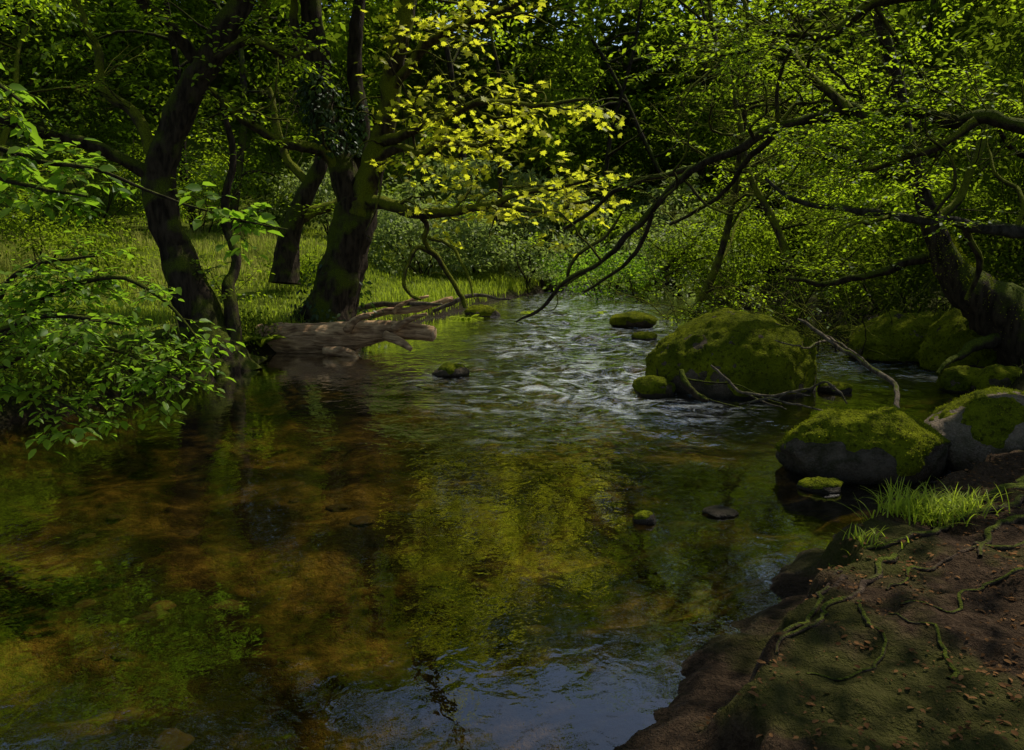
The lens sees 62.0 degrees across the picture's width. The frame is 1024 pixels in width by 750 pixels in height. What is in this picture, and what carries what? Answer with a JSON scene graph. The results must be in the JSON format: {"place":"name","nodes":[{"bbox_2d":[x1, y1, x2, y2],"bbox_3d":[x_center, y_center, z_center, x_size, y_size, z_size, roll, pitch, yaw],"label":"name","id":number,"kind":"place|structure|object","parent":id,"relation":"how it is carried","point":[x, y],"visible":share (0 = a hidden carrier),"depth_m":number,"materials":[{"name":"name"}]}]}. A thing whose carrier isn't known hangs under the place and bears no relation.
{"place":"outdoors","nodes":[
{"label":"outdoors","id":0,"kind":"place"},
{"bbox_2d":[242,334,285,346],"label":"fern","id":1,"kind":"object","parent":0,"point":[262,341],"visible":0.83,"depth_m":14.32,"materials":[{"name":"green plant"}]},
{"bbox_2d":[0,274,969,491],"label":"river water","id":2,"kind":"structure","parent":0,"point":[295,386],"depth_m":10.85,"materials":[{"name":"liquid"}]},
{"bbox_2d":[432,362,469,379],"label":"mossy boulder","id":3,"kind":"object","parent":2,"relation":"in","point":[447,369],"visible":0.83,"depth_m":12.26,"materials":[{"name":"stone"}]},
{"bbox_2d":[464,304,499,316],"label":"mossy boulder","id":4,"kind":"object","parent":2,"relation":"in","point":[481,310],"visible":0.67,"depth_m":21.33,"materials":[{"name":"stone"}]},
{"bbox_2d":[609,311,657,331],"bbox_3d":[2.759,-1.210,19.190,1.034,0.472,0.819,4,10,25],"label":"mossy boulder","id":5,"kind":"object","parent":2,"relation":"in","point":[634,319],"visible":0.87,"depth_m":18.93,"materials":[{"name":"stone"}]},
{"bbox_2d":[633,510,655,525],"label":"river stone","id":6,"kind":"object","parent":2,"relation":"on","point":[645,517],"visible":1,"depth_m":5.99,"materials":[{"name":"stone"}]},
{"bbox_2d":[632,375,675,401],"bbox_3d":[1.814,0.170,10.909,0.560,0.342,0.421,0,9,0],"label":"mossy boulder","id":7,"kind":"object","parent":2,"relation":"in","point":[652,386],"visible":0.81,"depth_m":10.76,"materials":[{"name":"plant"}]},
{"bbox_2d":[702,505,738,518],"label":"river stone","id":8,"kind":"object","parent":2,"relation":"on","point":[718,511],"visible":1,"depth_m":6.18,"materials":[{"name":"stone"}]},
{"bbox_2d":[679,369,781,408],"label":"dead branch","id":9,"kind":"object","parent":2,"relation":"on","point":[687,385],"visible":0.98,"depth_m":9.99,"materials":[{"name":"wood"}]},
{"bbox_2d":[645,308,817,416],"bbox_3d":[2.963,-0.159,11.389,2.362,1.481,1.810,0,9,0],"label":"mossy boulder","id":10,"kind":"object","parent":2,"relation":"in","point":[743,348],"visible":0.73,"depth_m":10.74,"materials":[{"name":"stone"}]},
{"bbox_2d":[775,318,899,407],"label":"dead branch","id":11,"kind":"object","parent":10,"relation":"on","point":[862,361],"visible":0.98,"depth_m":9.70,"materials":[{"name":"brown wood"}]},
{"bbox_2d":[710,365,847,409],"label":"dead branch","id":12,"kind":"object","parent":2,"relation":"on","point":[751,394],"visible":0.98,"depth_m":9.73,"materials":[{"name":"brown wood"}]},
{"bbox_2d":[739,391,821,410],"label":"dead branch","id":13,"kind":"object","parent":2,"relation":"on","point":[771,398],"visible":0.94,"depth_m":9.19,"materials":[{"name":"brown wood"}]},
{"bbox_2d":[796,476,843,494],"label":"river stone","id":14,"kind":"object","parent":2,"relation":"in","point":[818,485],"visible":1,"depth_m":6.76,"materials":[{"name":"stone"}]},
{"bbox_2d":[817,381,852,394],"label":"river stone","id":15,"kind":"object","parent":2,"relation":"on","point":[843,387],"visible":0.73,"depth_m":11.00,"materials":[{"name":"stone"}]},
{"bbox_2d":[0,0,1023,749],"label":"ground","id":16,"kind":"structure","parent":0,"point":[336,632],"depth_m":5.78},
{"bbox_2d":[0,192,114,266],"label":"undergrowth shrub","id":17,"kind":"object","parent":16,"relation":"on","point":[32,236],"visible":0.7,"depth_m":21.93,"materials":[{"name":"green plant"}]},
{"bbox_2d":[0,328,141,419],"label":"bank bramble","id":18,"kind":"object","parent":16,"relation":"on","point":[83,369],"visible":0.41,"depth_m":10.00,"materials":[{"name":"green plant"}]},
{"bbox_2d":[0,0,148,246],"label":"broadleaf tree","id":19,"kind":"object","parent":16,"relation":"on","point":[6,130],"visible":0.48,"depth_m":22.32,"materials":[{"name":"green plant"}]},
{"bbox_2d":[0,2,174,214],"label":"undergrowth shrub","id":20,"kind":"object","parent":16,"relation":"on","point":[45,36],"visible":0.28,"depth_m":32.86,"materials":[{"name":"green plant"}]},
{"bbox_2d":[24,212,160,288],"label":"undergrowth shrub","id":21,"kind":"object","parent":16,"relation":"on","point":[102,245],"visible":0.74,"depth_m":19.18,"materials":[{"name":"green plant"}]},
{"bbox_2d":[1,123,187,233],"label":"undergrowth shrub","id":22,"kind":"object","parent":16,"relation":"on","point":[110,195],"visible":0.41,"depth_m":30.14,"materials":[{"name":"green plant"}]},
{"bbox_2d":[0,230,244,459],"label":"hornbeam shrub","id":23,"kind":"object","parent":16,"relation":"on","point":[37,311],"visible":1,"depth_m":6.33,"materials":[{"name":"green plant"}]},
{"bbox_2d":[9,0,237,147],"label":"woodland tree","id":24,"kind":"object","parent":16,"relation":"on","point":[132,42],"visible":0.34,"depth_m":34.07,"materials":[{"name":"green plant"}]},
{"bbox_2d":[0,63,287,265],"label":"sycamore branch","id":25,"kind":"object","parent":16,"relation":"on","point":[57,180],"visible":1,"depth_m":5.99,"materials":[{"name":"green plant"}]},
{"bbox_2d":[0,225,326,303],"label":"dry meadow grass","id":26,"kind":"structure","parent":16,"relation":"on","point":[251,238],"depth_m":24.17,"materials":[{"name":"plant"}]},
{"bbox_2d":[78,319,271,392],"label":"bank bramble","id":27,"kind":"object","parent":16,"relation":"on","point":[188,355],"visible":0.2,"depth_m":12.19,"materials":[{"name":"green plant"}]},
{"bbox_2d":[0,0,360,378],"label":"leaning tree","id":28,"kind":"object","parent":16,"relation":"on","point":[156,171],"visible":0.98,"depth_m":12.63,"materials":[{"name":"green plant"}]},
{"bbox_2d":[29,0,351,232],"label":"woodland tree","id":29,"kind":"object","parent":16,"relation":"on","point":[175,55],"visible":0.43,"depth_m":30.75,"materials":[{"name":"green plant"}]},
{"bbox_2d":[118,141,270,233],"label":"undergrowth shrub","id":30,"kind":"object","parent":16,"relation":"on","point":[208,179],"visible":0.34,"depth_m":29.23,"materials":[{"name":"green plant"}]},
{"bbox_2d":[113,0,341,231],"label":"woodland tree","id":31,"kind":"object","parent":16,"relation":"on","point":[242,138],"visible":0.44,"depth_m":28.87,"materials":[{"name":"green plant"}]},
{"bbox_2d":[239,301,287,336],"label":"bank bramble","id":32,"kind":"object","parent":16,"relation":"on","point":[254,321],"visible":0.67,"depth_m":14.59,"materials":[{"name":"green plant"}]},
{"bbox_2d":[143,26,387,167],"bbox_3d":[-11.139,-12.635,38.736,11.544,7.144,7.913,-4,10,-25],"label":"undergrowth shrub","id":33,"kind":"object","parent":16,"relation":"on","point":[376,42],"visible":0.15,"depth_m":38.94,"materials":[{"name":"green plant"}]},
{"bbox_2d":[0,224,540,343],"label":"bank grass","id":34,"kind":"structure","parent":16,"relation":"on","point":[147,312],"depth_m":22.15,"materials":[{"name":"plant"}]},
{"bbox_2d":[196,97,351,209],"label":"undergrowth shrub","id":35,"kind":"object","parent":16,"relation":"on","point":[266,145],"visible":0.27,"depth_m":33.39,"materials":[{"name":"green plant"}]},
{"bbox_2d":[246,244,323,289],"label":"undergrowth shrub","id":36,"kind":"object","parent":16,"relation":"on","point":[305,266],"visible":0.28,"depth_m":21.16,"materials":[{"name":"green plant"}]},
{"bbox_2d":[195,4,380,157],"bbox_3d":[-9.756,-16.895,38.812,8.926,15.092,9.637,5,11,28],"label":"woodland tree","id":37,"kind":"object","parent":16,"relation":"on","point":[258,52],"visible":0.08,"depth_m":39.99,"materials":[{"name":"green plant"}]},
{"bbox_2d":[231,46,351,284],"bbox_3d":[-4.857,-4.934,20.149,3.222,5.537,2.784,0,9,0],"label":"tree","id":38,"kind":"object","parent":16,"relation":"on","point":[300,212],"visible":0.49,"depth_m":19.67,"materials":[{"name":"brown plant"}]},
{"bbox_2d":[253,157,405,238],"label":"undergrowth shrub","id":39,"kind":"object","parent":16,"relation":"on","point":[327,196],"visible":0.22,"depth_m":29.57,"materials":[{"name":"green plant"}]},
{"bbox_2d":[248,0,415,196],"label":"woodland tree","id":40,"kind":"object","parent":16,"relation":"on","point":[339,50],"visible":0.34,"depth_m":32.70,"materials":[{"name":"green plant"}]},
{"bbox_2d":[255,313,436,356],"bbox_3d":[-2.902,-0.681,14.614,3.178,0.857,0.785,2,9,12],"label":"fallen log","id":41,"kind":"object","parent":16,"relation":"on","point":[346,338],"visible":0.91,"depth_m":14.51,"materials":[{"name":"brown wood"}]},
{"bbox_2d":[263,0,458,134],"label":"woodland tree","id":42,"kind":"object","parent":16,"relation":"on","point":[422,14],"visible":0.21,"depth_m":40.10,"materials":[{"name":"green plant"}]},
{"bbox_2d":[238,273,529,326],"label":"bank grass","id":43,"kind":"structure","parent":16,"relation":"on","point":[401,295],"depth_m":22.37,"materials":[{"name":"plant"}]},
{"bbox_2d":[143,0,632,322],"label":"ivy clad tree","id":44,"kind":"object","parent":16,"relation":"on","point":[357,166],"visible":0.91,"depth_m":15.53,"materials":[{"name":"green plant"}]},
{"bbox_2d":[402,204,473,307],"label":"drooping branch","id":45,"kind":"object","parent":44,"relation":"attached to","point":[426,248],"visible":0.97,"depth_m":15.71,"materials":[{"name":"brown plant"}]},
{"bbox_2d":[358,301,441,311],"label":"driftwood branch","id":46,"kind":"object","parent":16,"relation":"on","point":[390,304],"visible":0.81,"depth_m":17.14,"materials":[{"name":"brown wood"}]},
{"bbox_2d":[37,382,768,749],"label":"riverbed cobbles","id":47,"kind":"object","parent":16,"relation":"on","point":[171,738],"visible":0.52,"depth_m":5.93,"materials":[{"name":"stone"}]},
{"bbox_2d":[360,295,452,320],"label":"driftwood branch","id":48,"kind":"object","parent":16,"relation":"on","point":[399,308],"visible":0.87,"depth_m":17.06,"materials":[{"name":"brown wood"}]},
{"bbox_2d":[336,65,518,204],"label":"undergrowth shrub","id":49,"kind":"object","parent":16,"relation":"on","point":[368,92],"visible":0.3,"depth_m":35.82,"materials":[{"name":"green plant"}]},
{"bbox_2d":[368,199,513,278],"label":"undergrowth shrub","id":50,"kind":"object","parent":16,"relation":"on","point":[400,232],"visible":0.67,"depth_m":27.42,"materials":[{"name":"green plant"}]},
{"bbox_2d":[339,0,587,251],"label":"woodland tree","id":51,"kind":"object","parent":16,"relation":"on","point":[451,76],"visible":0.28,"depth_m":35.00,"materials":[{"name":"green plant"}]},
{"bbox_2d":[432,293,510,312],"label":"driftwood branch","id":52,"kind":"object","parent":16,"relation":"on","point":[449,304],"visible":0.91,"depth_m":18.25,"materials":[{"name":"brown wood"}]},
{"bbox_2d":[384,151,585,272],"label":"undergrowth shrub","id":53,"kind":"object","parent":16,"relation":"on","point":[454,172],"visible":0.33,"depth_m":31.06,"materials":[{"name":"green plant"}]},
{"bbox_2d":[410,0,584,281],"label":"broadleaf tree","id":54,"kind":"object","parent":16,"relation":"on","point":[499,189],"visible":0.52,"depth_m":27.58,"materials":[{"name":"green plant"}]},
{"bbox_2d":[0,0,1023,278],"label":"distant wood","id":55,"kind":"object","parent":16,"relation":"on","point":[608,26],"visible":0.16,"depth_m":44.78,"materials":[{"name":"green plant"}]},
{"bbox_2d":[438,187,610,289],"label":"undergrowth shrub","id":56,"kind":"object","parent":16,"relation":"on","point":[519,263],"visible":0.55,"depth_m":29.61,"materials":[{"name":"green plant"}]},
{"bbox_2d":[459,0,666,202],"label":"woodland tree","id":57,"kind":"object","parent":16,"relation":"on","point":[556,58],"visible":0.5,"depth_m":41.24,"materials":[{"name":"green plant"}]},
{"bbox_2d":[509,0,680,281],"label":"woodland tree","id":58,"kind":"object","parent":16,"relation":"on","point":[578,51],"visible":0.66,"depth_m":34.37,"materials":[{"name":"green plant"}]},
{"bbox_2d":[505,77,693,270],"bbox_3d":[2.578,-8.289,36.967,9.681,7.701,8.717,-6,11,-34],"label":"tree","id":59,"kind":"object","parent":16,"relation":"on","point":[563,143],"visible":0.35,"depth_m":37.43,"materials":[{"name":"green plant"}]},
{"bbox_2d":[527,234,674,312],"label":"undergrowth shrub","id":60,"kind":"object","parent":16,"relation":"on","point":[563,265],"visible":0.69,"depth_m":27.11,"materials":[{"name":"green plant"}]},
{"bbox_2d":[565,169,709,283],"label":"undergrowth shrub","id":61,"kind":"object","parent":16,"relation":"on","point":[657,193],"visible":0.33,"depth_m":35.53,"materials":[{"name":"green plant"}]},
{"bbox_2d":[531,189,757,295],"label":"undergrowth shrub","id":62,"kind":"object","parent":16,"relation":"on","point":[662,239],"visible":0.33,"depth_m":29.41,"materials":[{"name":"green plant"}]},
{"bbox_2d":[534,0,760,279],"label":"woodland tree","id":63,"kind":"object","parent":16,"relation":"on","point":[647,146],"visible":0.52,"depth_m":37.21,"materials":[{"name":"green plant"}]},
{"bbox_2d":[565,151,832,286],"bbox_3d":[7.958,-5.955,33.112,7.651,6.413,10.525,8,12,40],"label":"undergrowth shrub","id":64,"kind":"object","parent":16,"relation":"on","point":[617,232],"visible":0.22,"depth_m":32.62,"materials":[{"name":"green plant"}]},
{"bbox_2d":[603,0,799,270],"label":"woodland tree","id":65,"kind":"object","parent":16,"relation":"on","point":[716,142],"visible":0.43,"depth_m":39.64,"materials":[{"name":"green plant"}]},
{"bbox_2d":[593,221,818,336],"bbox_3d":[3.933,-1.865,19.550,4.909,3.516,6.097,7,12,38],"label":"bare thicket","id":66,"kind":"object","parent":16,"relation":"on","point":[688,314],"visible":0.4,"depth_m":20.20,"materials":[{"name":"brown plant"}]},
{"bbox_2d":[641,205,811,303],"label":"undergrowth shrub","id":67,"kind":"object","parent":16,"relation":"on","point":[738,254],"visible":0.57,"depth_m":26.11,"materials":[{"name":"green plant"}]},
{"bbox_2d":[577,0,875,308],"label":"broadleaf tree","id":68,"kind":"object","parent":16,"relation":"on","point":[644,291],"visible":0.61,"depth_m":26.46,"materials":[{"name":"green plant"}]},
{"bbox_2d":[599,0,857,327],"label":"broadleaf tree","id":69,"kind":"object","parent":16,"relation":"on","point":[733,198],"visible":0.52,"depth_m":20.55,"materials":[{"name":"green plant"}]},
{"bbox_2d":[593,0,930,326],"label":"broadleaf tree","id":70,"kind":"object","parent":16,"relation":"on","point":[773,221],"visible":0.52,"depth_m":18.79,"materials":[{"name":"green plant"}]},
{"bbox_2d":[516,0,1023,322],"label":"overhanging beech","id":71,"kind":"object","parent":16,"relation":"on","point":[964,123],"visible":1,"depth_m":9.21,"materials":[{"name":"green plant"}]},
{"bbox_2d":[644,237,912,362],"bbox_3d":[5.282,-0.952,17.408,5.740,3.701,4.452,0,9,0],"label":"bare thicket","id":72,"kind":"object","parent":16,"relation":"on","point":[798,302],"visible":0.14,"depth_m":16.38,"materials":[{"name":"brown plant"}]},
{"bbox_2d":[716,574,847,712],"bbox_3d":[1.278,1.180,3.819,0.142,0.240,1.297,8,12,41],"label":"exposed root","id":73,"kind":"object","parent":16,"relation":"on","point":[818,603],"visible":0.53,"depth_m":3.89,"materials":[{"name":"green plant"}]},
{"bbox_2d":[678,233,888,357],"bbox_3d":[5.822,-1.331,17.934,4.906,3.306,4.262,9,13,44],"label":"bare thicket","id":74,"kind":"object","parent":16,"relation":"on","point":[733,299],"visible":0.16,"depth_m":17.92,"materials":[{"name":"brown plant"}]},
{"bbox_2d":[687,123,952,279],"bbox_3d":[12.175,-6.279,31.956,10.660,7.192,10.064,0,9,0],"label":"undergrowth shrub","id":75,"kind":"object","parent":16,"relation":"on","point":[809,257],"visible":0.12,"depth_m":31.50,"materials":[{"name":"green plant"}]},
{"bbox_2d":[768,553,898,664],"bbox_3d":[1.567,1.059,4.024,0.100,0.097,1.496,8,12,41],"label":"exposed root","id":76,"kind":"object","parent":16,"relation":"on","point":[891,559],"visible":0.98,"depth_m":4.00,"materials":[{"name":"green plant"}]},
{"bbox_2d":[738,211,948,377],"bbox_3d":[6.338,-0.911,15.018,6.479,3.950,4.780,0,9,0],"label":"bare thicket","id":77,"kind":"object","parent":16,"relation":"on","point":[820,326],"visible":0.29,"depth_m":15.64,"materials":[{"name":"brown plant"}]},
{"bbox_2d":[806,600,888,680],"bbox_3d":[1.469,1.113,3.591,0.226,0.080,0.779,7,11,35],"label":"exposed root","id":78,"kind":"object","parent":16,"relation":"on","point":[867,620],"visible":0.99,"depth_m":3.46,"materials":[{"name":"green plant"}]},
{"bbox_2d":[770,274,951,380],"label":"bare thicket","id":79,"kind":"object","parent":16,"relation":"on","point":[850,330],"visible":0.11,"depth_m":14.71,"materials":[{"name":"brown plant"}]},
{"bbox_2d":[698,453,1023,749],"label":"leaf litter","id":80,"kind":"object","parent":16,"relation":"on","point":[897,745],"visible":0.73,"depth_m":3.41,"materials":[{"name":"plant"}]},
{"bbox_2d":[775,404,951,504],"bbox_3d":[3.040,0.688,7.275,1.527,0.875,0.818,0,9,0],"label":"mossy boulder","id":81,"kind":"object","parent":16,"relation":"on","point":[855,448],"visible":0.88,"depth_m":6.98,"materials":[{"name":"stone"}]},
{"bbox_2d":[829,523,908,568],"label":"grass tuft","id":82,"kind":"object","parent":16,"relation":"on","point":[857,535],"visible":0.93,"depth_m":4.73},
{"bbox_2d":[747,1,1023,374],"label":"moss covered tree","id":83,"kind":"object","parent":16,"relation":"on","point":[991,309],"visible":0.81,"depth_m":11.91,"materials":[{"name":"green plant"}]},
{"bbox_2d":[755,172,1022,292],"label":"undergrowth shrub","id":84,"kind":"object","parent":16,"relation":"on","point":[903,198],"visible":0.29,"depth_m":21.50,"materials":[{"name":"green plant"}]},
{"bbox_2d":[848,309,944,375],"bbox_3d":[6.594,-0.563,14.134,2.020,1.080,1.618,0,9,0],"label":"mossy boulder","id":85,"kind":"object","parent":16,"relation":"on","point":[905,333],"visible":0.47,"depth_m":13.63,"materials":[{"name":"stone"}]},
{"bbox_2d":[773,0,1023,278],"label":"woodland tree","id":86,"kind":"object","parent":16,"relation":"on","point":[967,17],"visible":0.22,"depth_m":27.34,"materials":[{"name":"green plant"}]},
{"bbox_2d":[782,156,1015,286],"bbox_3d":[11.127,-4.365,24.618,6.453,3.923,5.796,0,9,0],"label":"undergrowth shrub","id":87,"kind":"object","parent":16,"relation":"on","point":[979,181],"visible":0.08,"depth_m":24.05,"materials":[{"name":"green plant"}]},
{"bbox_2d":[788,208,1023,321],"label":"undergrowth shrub","id":88,"kind":"object","parent":16,"relation":"on","point":[883,293],"visible":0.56,"depth_m":18.06,"materials":[{"name":"green plant"}]},
{"bbox_2d":[825,475,1021,534],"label":"grass tuft","id":89,"kind":"object","parent":16,"relation":"on","point":[906,505],"visible":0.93,"depth_m":5.14,"materials":[{"name":"plant"}]},
{"bbox_2d":[888,613,959,679],"bbox_3d":[1.724,1.112,3.499,0.150,0.088,0.496,0,9,0],"label":"exposed root","id":90,"kind":"object","parent":16,"relation":"on","point":[955,671],"visible":0.98,"depth_m":3.50,"materials":[{"name":"green plant"}]},
{"bbox_2d":[826,494,1023,585],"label":"exposed root","id":91,"kind":"object","parent":16,"relation":"on","point":[1018,500],"visible":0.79,"depth_m":4.99,"materials":[{"name":"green plant"}]},
{"bbox_2d":[864,0,1023,183],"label":"woodland tree","id":92,"kind":"object","parent":16,"relation":"on","point":[978,55],"visible":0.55,"depth_m":16.61,"materials":[{"name":"green plant"}]},
{"bbox_2d":[879,0,1023,268],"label":"woodland tree","id":93,"kind":"object","parent":16,"relation":"on","point":[992,76],"visible":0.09,"depth_m":31.25,"materials":[{"name":"green plant"}]},
{"bbox_2d":[885,540,1023,590],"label":"exposed root","id":94,"kind":"object","parent":16,"relation":"on","point":[971,548],"visible":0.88,"depth_m":4.44,"materials":[{"name":"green plant"}]},
{"bbox_2d":[917,308,996,384],"bbox_3d":[7.193,-0.409,12.970,2.107,1.916,1.458,0,9,0],"label":"mossy boulder","id":95,"kind":"object","parent":16,"relation":"on","point":[950,333],"visible":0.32,"depth_m":12.55,"materials":[{"name":"stone"}]},
{"bbox_2d":[912,484,1002,512],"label":"grass tuft","id":96,"kind":"object","parent":16,"relation":"on","point":[967,502],"visible":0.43,"depth_m":5.33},
{"bbox_2d":[936,365,980,395],"bbox_3d":[5.947,0.098,11.187,0.723,0.475,0.615,0,9,0],"label":"mossy boulder","id":97,"kind":"object","parent":16,"relation":"on","point":[956,379],"visible":0.51,"depth_m":11.02,"materials":[{"name":"plant"}]},
{"bbox_2d":[900,567,1023,613],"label":"exposed root","id":98,"kind":"object","parent":16,"relation":"on","point":[996,581],"visible":0.98,"depth_m":4.09,"materials":[{"name":"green plant"}]},
{"bbox_2d":[910,126,1023,283],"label":"undergrowth shrub","id":99,"kind":"object","parent":16,"relation":"on","point":[981,201],"visible":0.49,"depth_m":19.50,"materials":[{"name":"green plant"}]},
{"bbox_2d":[922,86,1023,275],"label":"undergrowth shrub","id":100,"kind":"object","parent":16,"relation":"on","point":[993,244],"visible":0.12,"depth_m":25.58,"materials":[{"name":"green plant"}]},
{"bbox_2d":[924,385,1023,479],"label":"mossy boulder","id":101,"kind":"object","parent":16,"relation":"on","point":[976,426],"visible":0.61,"depth_m":7.25,"materials":[{"name":"plant"}]},
{"bbox_2d":[953,0,1023,149],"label":"woodland tree","id":102,"kind":"object","parent":16,"relation":"on","point":[1019,74],"visible":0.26,"depth_m":20.35,"materials":[{"name":"green plant"}]},
{"bbox_2d":[970,364,1021,391],"bbox_3d":[6.273,0.135,10.906,0.731,0.545,0.540,-5,10,-26],"label":"mossy boulder","id":103,"kind":"object","parent":16,"relation":"on","point":[996,375],"visible":0.45,"depth_m":10.79,"materials":[{"name":"plant"}]},
{"bbox_2d":[973,515,1023,557],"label":"exposed root","id":104,"kind":"object","parent":16,"relation":"on","point":[997,525],"visible":0.88,"depth_m":4.79,"materials":[{"name":"green plant"}]},
{"bbox_2d":[329,0,795,46],"label":"sky","id":105,"kind":"structure","parent":0,"point":[680,6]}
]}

